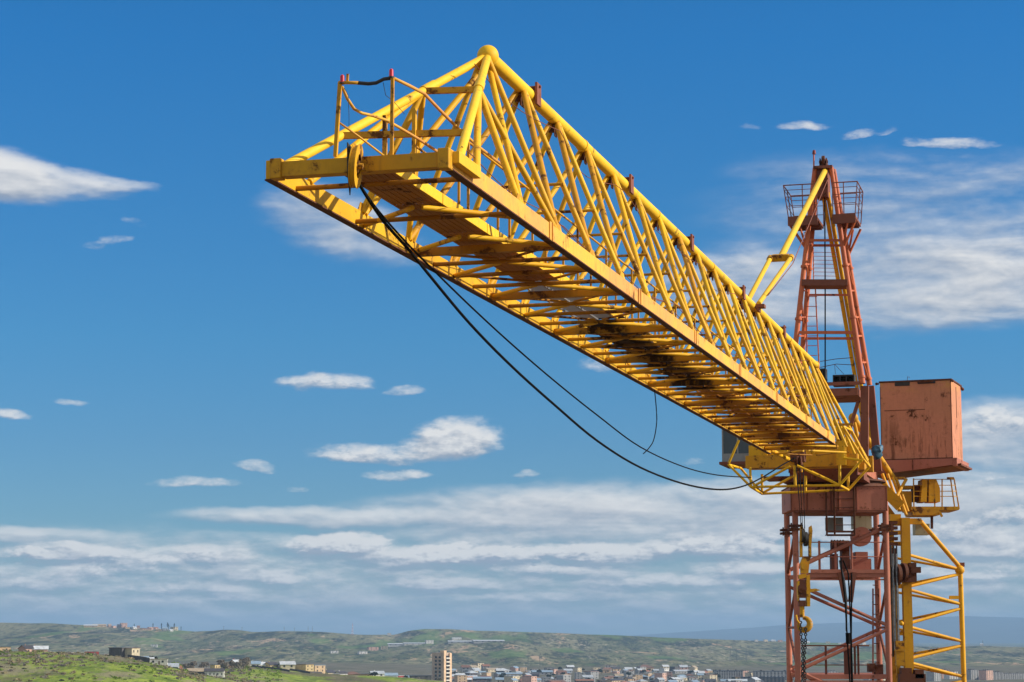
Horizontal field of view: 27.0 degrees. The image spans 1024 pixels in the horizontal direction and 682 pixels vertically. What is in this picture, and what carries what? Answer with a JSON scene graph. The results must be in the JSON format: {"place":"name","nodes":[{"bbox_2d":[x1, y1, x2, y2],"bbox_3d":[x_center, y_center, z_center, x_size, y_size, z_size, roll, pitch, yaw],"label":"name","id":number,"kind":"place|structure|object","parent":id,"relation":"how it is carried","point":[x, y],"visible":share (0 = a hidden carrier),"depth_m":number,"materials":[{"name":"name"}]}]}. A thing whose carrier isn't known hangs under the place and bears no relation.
{"place":"outdoors","nodes":[
{"label":"outdoors","id":0,"kind":"place"},
{"bbox_2d":[0,623,1023,681],"bbox_3d":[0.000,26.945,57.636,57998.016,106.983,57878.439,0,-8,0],"label":"ground","id":1,"kind":"structure","parent":0,"point":[586,652],"depth_m":3949.30,"materials":[{"name":"green plant"}]},
{"bbox_2d":[17,644,34,651],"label":"house","id":2,"kind":"structure","parent":1,"relation":"on","point":[30,648],"depth_m":1001.68,"materials":[{"name":"brown"}]},
{"bbox_2d":[33,645,48,651],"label":"house","id":3,"kind":"structure","parent":1,"relation":"on","point":[44,648],"depth_m":1003.79,"materials":[{"name":"white"}]},
{"bbox_2d":[84,624,97,626],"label":"house","id":4,"kind":"structure","parent":1,"relation":"on","point":[90,625],"depth_m":4877.23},
{"bbox_2d":[84,651,98,654],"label":"house","id":5,"kind":"structure","parent":1,"relation":"on","point":[88,652],"depth_m":1003.13,"materials":[{"name":"grey"}]},
{"bbox_2d":[108,647,139,656],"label":"house","id":6,"kind":"structure","parent":1,"relation":"on","point":[116,651],"depth_m":1004.02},
{"bbox_2d":[125,648,139,656],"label":"house","id":7,"kind":"structure","parent":1,"relation":"on","point":[133,651],"depth_m":1003.27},
{"bbox_2d":[127,655,149,661],"bbox_3d":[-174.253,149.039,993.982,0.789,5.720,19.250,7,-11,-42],"label":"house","id":8,"kind":"structure","parent":1,"relation":"on","point":[145,659],"depth_m":991.99,"materials":[{"name":"stone"}]},
{"bbox_2d":[0,649,282,681],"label":"shrubs","id":9,"kind":"object","parent":1,"relation":"on","point":[5,653],"visible":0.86,"depth_m":929.78,"materials":[{"name":"green plant"}]},
{"bbox_2d":[150,659,167,664],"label":"house","id":10,"kind":"structure","parent":1,"relation":"on","point":[160,661],"depth_m":997.34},
{"bbox_2d":[168,663,179,668],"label":"house","id":11,"kind":"structure","parent":1,"relation":"on","point":[175,665],"depth_m":1061.07,"materials":[{"name":"white"}]},
{"bbox_2d":[185,668,203,671],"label":"house","id":12,"kind":"structure","parent":1,"relation":"on","point":[197,669],"depth_m":1074.56,"materials":[{"name":"beige"}]},
{"bbox_2d":[204,668,224,677],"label":"house","id":13,"kind":"structure","parent":1,"relation":"on","point":[213,672],"depth_m":1045.03,"materials":[{"name":"white"}]},
{"bbox_2d":[210,664,219,667],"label":"house","id":14,"kind":"structure","parent":1,"relation":"on","point":[215,666],"depth_m":1313.56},
{"bbox_2d":[220,662,227,667],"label":"bare tree","id":15,"kind":"object","parent":1,"relation":"on","point":[224,664],"visible":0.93,"depth_m":1238.85,"materials":[{"name":"grey plant"}]},
{"bbox_2d":[233,662,241,671],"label":"bare tree","id":16,"kind":"object","parent":1,"relation":"on","point":[237,664],"visible":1,"depth_m":1244.45,"materials":[{"name":"grey plant"}]},
{"bbox_2d":[250,660,260,665],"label":"house","id":17,"kind":"structure","parent":1,"relation":"on","point":[257,663],"depth_m":1372.34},
{"bbox_2d":[252,665,289,671],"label":"garden wall","id":18,"kind":"structure","parent":1,"relation":"on","point":[271,668],"depth_m":1319.52,"materials":[{"name":"stone"}]},
{"bbox_2d":[264,661,278,667],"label":"house","id":19,"kind":"structure","parent":1,"relation":"on","point":[271,664],"depth_m":1381.94,"materials":[{"name":"grey"}]},
{"bbox_2d":[278,660,295,669],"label":"house","id":20,"kind":"structure","parent":1,"relation":"on","point":[288,665],"depth_m":1381.24,"materials":[{"name":"white"}]},
{"bbox_2d":[290,669,309,672],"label":"garden wall","id":21,"kind":"structure","parent":1,"relation":"on","point":[298,670],"depth_m":1334.30,"materials":[{"name":"stone"}]},
{"bbox_2d":[295,664,313,670],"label":"house","id":22,"kind":"structure","parent":1,"relation":"on","point":[307,667],"depth_m":1390.43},
{"bbox_2d":[314,665,324,673],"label":"house","id":23,"kind":"structure","parent":1,"relation":"on","point":[319,668],"depth_m":1410.77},
{"bbox_2d":[325,669,334,673],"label":"house","id":24,"kind":"structure","parent":1,"relation":"on","point":[329,671],"depth_m":1430.82,"materials":[{"name":"grey"}]},
{"bbox_2d":[334,670,347,674],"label":"house","id":25,"kind":"structure","parent":1,"relation":"on","point":[341,672],"depth_m":1431.33,"materials":[{"name":"grey"}]},
{"bbox_2d":[347,672,359,674],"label":"house","id":26,"kind":"structure","parent":1,"relation":"on","point":[352,673],"depth_m":1440.25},
{"bbox_2d":[367,647,377,650],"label":"house","id":27,"kind":"structure","parent":1,"relation":"on","point":[373,648],"depth_m":4131.92,"materials":[{"name":"grey"}]},
{"bbox_2d":[368,670,384,675],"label":"house","id":28,"kind":"structure","parent":1,"relation":"on","point":[381,673],"depth_m":1460.52,"materials":[{"name":"white"}]},
{"bbox_2d":[385,673,397,676],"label":"house","id":29,"kind":"structure","parent":1,"relation":"on","point":[391,674],"depth_m":1469.53,"materials":[{"name":"white"}]},
{"bbox_2d":[387,643,402,646],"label":"house","id":30,"kind":"structure","parent":1,"relation":"on","point":[394,644],"depth_m":4328.74,"materials":[{"name":"grey"}]},
{"bbox_2d":[403,643,424,645],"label":"house","id":31,"kind":"structure","parent":1,"relation":"on","point":[404,644],"depth_m":4307.06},
{"bbox_2d":[409,675,431,679],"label":"house","id":32,"kind":"structure","parent":1,"relation":"on","point":[426,677],"depth_m":1517.45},
{"bbox_2d":[425,640,433,643],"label":"house","id":33,"kind":"structure","parent":1,"relation":"on","point":[429,641],"depth_m":4293.76,"materials":[{"name":"white"}]},
{"bbox_2d":[432,651,451,681],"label":"apartment tower","id":34,"kind":"structure","parent":1,"relation":"on","point":[442,664],"depth_m":1731.91,"materials":[{"name":"beige concrete"}]},
{"bbox_2d":[454,675,466,681],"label":"house","id":35,"kind":"structure","parent":1,"relation":"on","point":[460,678],"depth_m":1952.67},
{"bbox_2d":[448,641,472,643],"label":"house","id":36,"kind":"structure","parent":1,"relation":"on","point":[450,642],"depth_m":4179.49,"materials":[{"name":"grey"}]},
{"bbox_2d":[461,665,469,672],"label":"house","id":37,"kind":"structure","parent":1,"relation":"on","point":[464,667],"depth_m":2524.89,"materials":[{"name":"grey"}]},
{"bbox_2d":[465,671,477,675],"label":"house","id":38,"kind":"structure","parent":1,"relation":"on","point":[471,673],"depth_m":2362.78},
{"bbox_2d":[472,663,483,668],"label":"house","id":39,"kind":"structure","parent":1,"relation":"on","point":[479,665],"depth_m":2706.36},
{"bbox_2d":[472,677,491,681],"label":"house","id":40,"kind":"structure","parent":1,"relation":"on","point":[487,679],"depth_m":2090.45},
{"bbox_2d":[481,664,489,670],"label":"house","id":41,"kind":"structure","parent":1,"relation":"on","point":[483,666],"depth_m":2676.81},
{"bbox_2d":[482,672,490,676],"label":"house","id":42,"kind":"structure","parent":1,"relation":"on","point":[486,673],"depth_m":2284.99,"materials":[{"name":"beige"}]},
{"bbox_2d":[471,640,504,643],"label":"house","id":43,"kind":"structure","parent":1,"relation":"on","point":[478,641],"depth_m":4169.98,"materials":[{"name":"grey"}]},
{"bbox_2d":[482,668,495,671],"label":"house","id":44,"kind":"structure","parent":1,"relation":"on","point":[489,669],"depth_m":2595.32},
{"bbox_2d":[495,677,503,681],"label":"house","id":45,"kind":"structure","parent":1,"relation":"on","point":[499,679],"depth_m":2057.12,"materials":[{"name":"white"}]},
{"bbox_2d":[495,668,504,671],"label":"house","id":46,"kind":"structure","parent":1,"relation":"on","point":[499,669],"depth_m":2389.32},
{"bbox_2d":[501,672,521,676],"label":"house","id":47,"kind":"structure","parent":1,"relation":"on","point":[514,674],"depth_m":2352.07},
{"bbox_2d":[504,676,519,681],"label":"house","id":48,"kind":"structure","parent":1,"relation":"on","point":[506,678],"depth_m":1997.92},
{"bbox_2d":[508,678,517,681],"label":"house","id":49,"kind":"structure","parent":1,"relation":"on","point":[512,680],"depth_m":1975.83,"materials":[{"name":"white"}]},
{"bbox_2d":[510,666,518,670],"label":"house","id":50,"kind":"structure","parent":1,"relation":"on","point":[514,668],"depth_m":2709.09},
{"bbox_2d":[519,667,526,671],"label":"house","id":51,"kind":"structure","parent":1,"relation":"on","point":[522,669],"depth_m":2654.59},
{"bbox_2d":[522,676,536,681],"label":"house","id":52,"kind":"structure","parent":1,"relation":"on","point":[529,678],"depth_m":1991.08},
{"bbox_2d":[531,670,552,674],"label":"house","id":53,"kind":"structure","parent":1,"relation":"on","point":[546,672],"depth_m":2467.27,"materials":[{"name":"grey"}]},
{"bbox_2d":[541,677,550,681],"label":"house","id":54,"kind":"structure","parent":1,"relation":"on","point":[543,679],"depth_m":2052.25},
{"bbox_2d":[555,670,566,674],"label":"house","id":55,"kind":"structure","parent":1,"relation":"on","point":[557,672],"depth_m":2439.65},
{"bbox_2d":[556,675,570,681],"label":"house","id":56,"kind":"structure","parent":1,"relation":"on","point":[567,678],"depth_m":2057.38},
{"bbox_2d":[566,665,574,671],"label":"house","id":57,"kind":"structure","parent":1,"relation":"on","point":[569,666],"depth_m":2666.08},
{"bbox_2d":[572,667,581,672],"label":"house","id":58,"kind":"structure","parent":1,"relation":"on","point":[577,669],"depth_m":2581.42,"materials":[{"name":"beige"}]},
{"bbox_2d":[575,673,584,678],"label":"house","id":59,"kind":"structure","parent":1,"relation":"on","point":[578,675],"depth_m":2235.45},
{"bbox_2d":[574,679,593,681],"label":"house","id":60,"kind":"structure","parent":1,"relation":"on","point":[583,680],"depth_m":2066.64,"materials":[{"name":"grey"}]},
{"bbox_2d":[584,671,598,678],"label":"house","id":61,"kind":"structure","parent":1,"relation":"on","point":[595,674],"depth_m":2257.99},
{"bbox_2d":[600,669,610,672],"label":"house","id":62,"kind":"structure","parent":1,"relation":"on","point":[606,670],"depth_m":2584.51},
{"bbox_2d":[607,678,624,681],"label":"house","id":63,"kind":"structure","parent":1,"relation":"on","point":[615,680],"depth_m":2066.79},
{"bbox_2d":[611,667,620,670],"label":"house","id":64,"kind":"structure","parent":1,"relation":"on","point":[615,668],"depth_m":2680.09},
{"bbox_2d":[265,45,971,681],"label":"tower crane","id":65,"kind":"object","parent":1,"relation":"on","point":[921,427],"visible":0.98,"depth_m":44.59,"materials":[{"name":"orange paint"}]},
{"bbox_2d":[367,194,750,477],"bbox_3d":[2.196,1.030,41.552,0.028,1.964,31.267,-2,-8,15],"label":"cable","id":66,"kind":"object","parent":65,"relation":"hanging from","point":[440,277],"visible":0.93,"depth_m":33.80,"materials":[{"name":"black rubber"}]},
{"bbox_2d":[359,184,795,489],"bbox_3d":[3.314,1.788,45.193,0.042,2.324,39.522,-2,-8,15],"label":"cable","id":67,"kind":"object","parent":65,"relation":"hanging from","point":[398,238],"visible":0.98,"depth_m":32.79,"materials":[{"name":"black rubber"}]},
{"bbox_2d":[643,389,656,453],"bbox_3d":[2.822,1.651,43.586,0.022,1.439,1.403,-2,-8,15],"label":"wire","id":68,"kind":"object","parent":65,"relation":"hanging from","point":[656,422],"visible":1,"depth_m":44.16,"materials":[{"name":"black rubber"}]},
{"bbox_2d":[796,464,804,528],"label":"hoist rope","id":69,"kind":"object","parent":65,"relation":"hanging from","point":[801,495],"visible":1,"depth_m":66.06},
{"bbox_2d":[795,525,819,632],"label":"hook block","id":70,"kind":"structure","parent":69,"relation":"hanging from","point":[804,590],"depth_m":65.61,"materials":[{"name":"yellow paint"}]},
{"bbox_2d":[799,621,806,681],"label":"sling chain","id":71,"kind":"object","parent":70,"relation":"hanging from","point":[803,660],"visible":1,"depth_m":65.29,"materials":[{"name":"metal"}]},
{"bbox_2d":[824,198,825,367],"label":"hoist rope","id":72,"kind":"object","parent":65,"relation":"hanging from","point":[824,289],"visible":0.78,"depth_m":76.39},
{"bbox_2d":[871,445,882,459],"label":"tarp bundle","id":73,"kind":"object","parent":65,"relation":"on","point":[876,451],"visible":1,"depth_m":74.83,"materials":[{"name":"blue fabric"}]},
{"bbox_2d":[623,670,633,676],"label":"house","id":74,"kind":"structure","parent":1,"relation":"on","point":[626,675],"depth_m":2339.31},
{"bbox_2d":[623,676,633,680],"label":"house","id":75,"kind":"structure","parent":1,"relation":"on","point":[627,678],"depth_m":2153.53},
{"bbox_2d":[633,674,642,679],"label":"house","id":76,"kind":"structure","parent":1,"relation":"on","point":[638,676],"depth_m":2203.02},
{"bbox_2d":[637,665,653,671],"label":"house","id":77,"kind":"structure","parent":1,"relation":"on","point":[650,668],"depth_m":2663.97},
{"bbox_2d":[654,677,664,681],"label":"house","id":78,"kind":"structure","parent":1,"relation":"on","point":[658,679],"depth_m":2028.03,"materials":[{"name":"white"}]},
{"bbox_2d":[654,673,665,680],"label":"house","id":79,"kind":"structure","parent":1,"relation":"on","point":[660,675],"depth_m":2161.63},
{"bbox_2d":[659,668,668,672],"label":"house","id":80,"kind":"structure","parent":1,"relation":"on","point":[663,669],"depth_m":2483.01,"materials":[{"name":"white"}]},
{"bbox_2d":[662,671,672,675],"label":"house","id":81,"kind":"structure","parent":1,"relation":"on","point":[668,673],"depth_m":2372.16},
{"bbox_2d":[670,666,678,670],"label":"house","id":82,"kind":"structure","parent":1,"relation":"on","point":[674,668],"depth_m":2606.82,"materials":[{"name":"grey"}]},
{"bbox_2d":[671,670,686,673],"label":"house","id":83,"kind":"structure","parent":1,"relation":"on","point":[678,671],"depth_m":2549.66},
{"bbox_2d":[674,677,683,681],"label":"house","id":84,"kind":"structure","parent":1,"relation":"on","point":[678,679],"depth_m":2120.92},
{"bbox_2d":[678,664,687,669],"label":"house","id":85,"kind":"structure","parent":1,"relation":"on","point":[683,667],"depth_m":2626.23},
{"bbox_2d":[687,677,697,679],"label":"house","id":86,"kind":"structure","parent":1,"relation":"on","point":[692,678],"depth_m":2192.73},
{"bbox_2d":[689,665,697,669],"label":"house","id":87,"kind":"structure","parent":1,"relation":"on","point":[692,667],"depth_m":2616.20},
{"bbox_2d":[696,673,703,679],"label":"house","id":88,"kind":"structure","parent":1,"relation":"on","point":[700,676],"depth_m":2231.33,"materials":[{"name":"grey"}]},
{"bbox_2d":[704,675,716,679],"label":"house","id":89,"kind":"structure","parent":1,"relation":"on","point":[710,676],"depth_m":2146.28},
{"bbox_2d":[704,679,716,681],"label":"house","id":90,"kind":"structure","parent":1,"relation":"on","point":[710,680],"depth_m":2064.48,"materials":[{"name":"grey"}]},
{"bbox_2d":[714,670,742,679],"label":"apartment block","id":91,"kind":"structure","parent":1,"relation":"on","point":[727,674],"depth_m":2227.55,"materials":[{"name":"grey concrete"}]},
{"bbox_2d":[726,679,747,681],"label":"house","id":92,"kind":"structure","parent":1,"relation":"on","point":[743,680],"depth_m":2023.59,"materials":[{"name":"white"}]},
{"bbox_2d":[745,672,752,676],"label":"apartment block","id":93,"kind":"structure","parent":1,"relation":"on","point":[750,674],"depth_m":2220.28,"materials":[{"name":"grey concrete"}]},
{"bbox_2d":[747,676,760,681],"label":"house","id":94,"kind":"structure","parent":1,"relation":"on","point":[753,679],"depth_m":1976.22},
{"bbox_2d":[741,676,784,681],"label":"apartment block","id":95,"kind":"structure","parent":1,"relation":"on","point":[773,679],"depth_m":2088.75,"materials":[{"name":"grey concrete"}]},
{"bbox_2d":[753,670,794,679],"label":"apartment block","id":96,"kind":"structure","parent":1,"relation":"on","point":[772,673],"depth_m":2207.55,"materials":[{"name":"grey concrete"}]},
{"bbox_2d":[824,670,837,672],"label":"apartment block","id":97,"kind":"structure","parent":1,"relation":"on","point":[831,671],"depth_m":2270.07,"materials":[{"name":"grey"}]},
{"bbox_2d":[846,413,966,681],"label":"tower crane","id":98,"kind":"object","parent":1,"relation":"on","point":[903,575],"visible":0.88,"depth_m":79.86,"materials":[{"name":"yellow paint"}]},
{"bbox_2d":[926,672,940,680],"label":"apartment block","id":99,"kind":"structure","parent":1,"relation":"on","point":[932,676],"depth_m":2161.11,"materials":[{"name":"grey concrete"}]},
{"bbox_2d":[944,671,957,678],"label":"apartment block","id":100,"kind":"structure","parent":1,"relation":"on","point":[949,677],"depth_m":2249.90,"materials":[{"name":"white concrete"}]},
{"bbox_2d":[966,669,978,679],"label":"apartment block","id":101,"kind":"structure","parent":1,"relation":"on","point":[972,674],"depth_m":2228.37,"materials":[{"name":"grey concrete"}]},
{"bbox_2d":[979,669,992,679],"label":"apartment block","id":102,"kind":"structure","parent":1,"relation":"on","point":[985,674],"depth_m":2207.84,"materials":[{"name":"pink concrete"}]},
{"bbox_2d":[993,671,1002,679],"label":"apartment block","id":103,"kind":"structure","parent":1,"relation":"on","point":[997,675],"depth_m":2223.63,"materials":[{"name":"grey concrete"}]},
{"bbox_2d":[1003,672,1023,678],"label":"apartment block","id":104,"kind":"structure","parent":1,"relation":"on","point":[1016,675],"depth_m":2240.39,"materials":[{"name":"grey concrete"}]},
{"bbox_2d":[0,0,1023,635],"label":"sky","id":105,"kind":"structure","parent":0,"point":[225,401],"materials":[{"name":"blue"}]},
{"bbox_2d":[632,616,1023,642],"bbox_3d":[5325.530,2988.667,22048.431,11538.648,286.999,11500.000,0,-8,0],"label":"mountains","id":106,"kind":"structure","parent":0,"point":[979,629],"depth_m":19663.13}
]}

